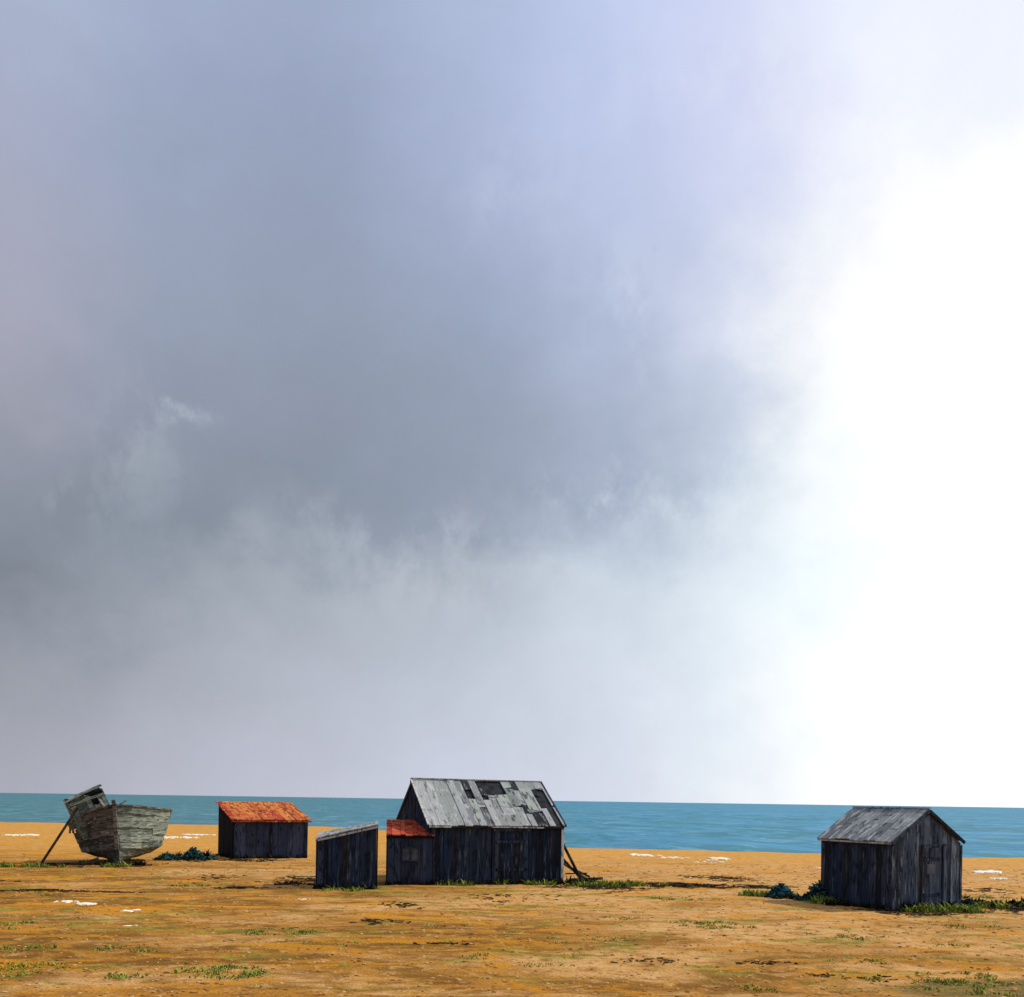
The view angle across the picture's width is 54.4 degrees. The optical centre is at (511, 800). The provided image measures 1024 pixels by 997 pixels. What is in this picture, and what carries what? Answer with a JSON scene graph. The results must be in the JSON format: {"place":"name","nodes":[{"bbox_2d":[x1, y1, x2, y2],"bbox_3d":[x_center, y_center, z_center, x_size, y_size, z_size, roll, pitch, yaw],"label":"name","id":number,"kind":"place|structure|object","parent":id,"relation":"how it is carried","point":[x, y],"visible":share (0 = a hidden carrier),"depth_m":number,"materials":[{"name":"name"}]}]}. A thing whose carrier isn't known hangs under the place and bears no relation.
{"place":"outdoors","nodes":[
{"label":"outdoors","id":0,"kind":"place"},
{"bbox_2d":[0,822,1023,996],"bbox_3d":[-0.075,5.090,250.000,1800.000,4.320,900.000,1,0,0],"label":"beach ground","id":1,"kind":"structure","parent":0,"point":[651,941],"depth_m":22.50,"materials":[{"name":"brown sand"}]},
{"bbox_2d":[37,807,98,864],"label":"boat prop timber","id":2,"kind":"object","parent":1,"relation":"on","point":[59,836],"visible":0.83,"depth_m":41.81,"materials":[{"name":"brown wood"}]},
{"bbox_2d":[63,784,172,862],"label":"derelict fishing boat","id":3,"kind":"object","parent":1,"relation":"on","point":[102,827],"visible":0.98,"depth_m":42.96,"materials":[{"name":"grey wood"}]},
{"bbox_2d":[152,851,176,860],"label":"sea kale plant","id":4,"kind":"object","parent":1,"relation":"on","point":[166,855],"visible":1,"depth_m":45.81,"materials":[{"name":"green plant"}]},
{"bbox_2d":[167,847,217,860],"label":"sea kale plant","id":5,"kind":"object","parent":1,"relation":"on","point":[195,855],"visible":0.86,"depth_m":46.33,"materials":[{"name":"green plant"}]},
{"bbox_2d":[215,801,311,857],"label":"rust roofed shed","id":6,"kind":"structure","parent":1,"relation":"on","point":[263,829],"depth_m":48.61,"materials":[{"name":"black wood"}]},
{"bbox_2d":[315,821,378,888],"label":"tarred shed","id":7,"kind":"structure","parent":1,"relation":"on","point":[345,856],"depth_m":32.86,"materials":[{"name":"black wood"}]},
{"bbox_2d":[386,819,434,884],"bbox_3d":[-3.678,1.931,35.750,1.680,2.431,2.295,1,0,-7],"label":"red roofed lean to","id":8,"kind":"object","parent":1,"relation":"on","point":[409,842],"visible":0.66,"depth_m":34.73,"materials":[{"name":"wood"}]},
{"bbox_2d":[401,847,419,860],"bbox_3d":[-3.523,1.874,34.658,0.650,0.500,0.060,1,0,-7],"label":"window","id":9,"kind":"structure","parent":8,"relation":"in","point":[407,853],"depth_m":34.66,"materials":[{"name":"grey glass"}]},
{"bbox_2d":[396,778,602,883],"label":"tarred shed","id":10,"kind":"structure","parent":1,"relation":"on","point":[486,830],"depth_m":36.10,"materials":[{"name":"black wood"}]},
{"bbox_2d":[492,829,530,883],"bbox_3d":[-0.016,2.032,35.830,1.460,1.975,0.105,1,0,-20],"label":"double door","id":11,"kind":"structure","parent":10,"relation":"in","point":[510,852],"depth_m":35.81,"materials":[{"name":"black wood"}]},
{"bbox_2d":[3,834,1007,925],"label":"chalk stones","id":12,"kind":"object","parent":1,"relation":"on","point":[633,854],"visible":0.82,"depth_m":53.20,"materials":[{"name":"white stone"}]},
{"bbox_2d":[0,855,1023,996],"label":"shingle","id":13,"kind":"object","parent":1,"relation":"on","point":[563,981],"visible":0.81,"depth_m":20.82,"materials":[{"name":"gravel"}]},
{"bbox_2d":[0,861,1023,996],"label":"grass","id":14,"kind":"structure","parent":1,"relation":"on","point":[965,908],"depth_m":22.64,"materials":[{"name":"green plant"}]},
{"bbox_2d":[0,858,1023,981],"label":"seaweed","id":15,"kind":"object","parent":1,"relation":"on","point":[615,888],"visible":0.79,"depth_m":32.44,"materials":[{"name":"green plant"}]},
{"bbox_2d":[25,882,1023,908],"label":"driftwood","id":16,"kind":"object","parent":1,"relation":"on","point":[300,883],"visible":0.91,"depth_m":32.39,"materials":[{"name":"brown wood"}]},
{"bbox_2d":[78,848,1023,910],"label":"dark scrub","id":17,"kind":"object","parent":1,"relation":"on","point":[1013,901],"visible":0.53,"depth_m":34.63,"materials":[{"name":"green plant"}]},
{"bbox_2d":[764,883,795,898],"bbox_3d":[8.566,2.890,31.897,1.120,0.487,0.849,1,0,0],"label":"sea kale plant","id":18,"kind":"object","parent":1,"relation":"on","point":[781,889],"visible":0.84,"depth_m":31.75,"materials":[{"name":"green plant"}]},
{"bbox_2d":[793,880,826,901],"bbox_3d":[9.504,2.812,30.998,1.454,0.660,0.986,1,0,0],"label":"sea kale plant","id":19,"kind":"object","parent":1,"relation":"on","point":[817,889],"visible":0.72,"depth_m":30.83,"materials":[{"name":"green plant"}]},
{"bbox_2d":[817,806,965,910],"bbox_3d":[11.555,1.785,30.415,3.184,3.170,2.955,1,0,-28],"label":"gabled beach hut","id":20,"kind":"object","parent":1,"relation":"on","point":[893,857],"visible":0.77,"depth_m":29.41,"materials":[{"name":"black wood"}]},
{"bbox_2d":[920,844,945,906],"bbox_3d":[12.331,2.309,29.225,1.000,2.045,0.116,1,0,-28],"label":"door","id":21,"kind":"structure","parent":20,"relation":"in","point":[931,860],"depth_m":29.24,"materials":[{"name":"grey wood"}]},
{"bbox_2d":[957,895,978,910],"bbox_3d":[13.287,3.007,29.105,0.614,0.469,0.639,1,0,-41],"label":"sea kale plant","id":22,"kind":"object","parent":1,"relation":"on","point":[965,901],"visible":0.51,"depth_m":29.05,"materials":[{"name":"green plant"}]},
{"bbox_2d":[0,793,1023,857],"bbox_3d":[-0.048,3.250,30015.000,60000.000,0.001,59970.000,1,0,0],"label":"sea","id":23,"kind":"structure","parent":0,"point":[995,832],"depth_m":178.70,"materials":[{"name":"liquid"}]},
{"bbox_2d":[0,0,1023,807],"label":"sky","id":24,"kind":"structure","parent":0,"point":[588,400],"materials":[{"name":"grey"}]}
]}

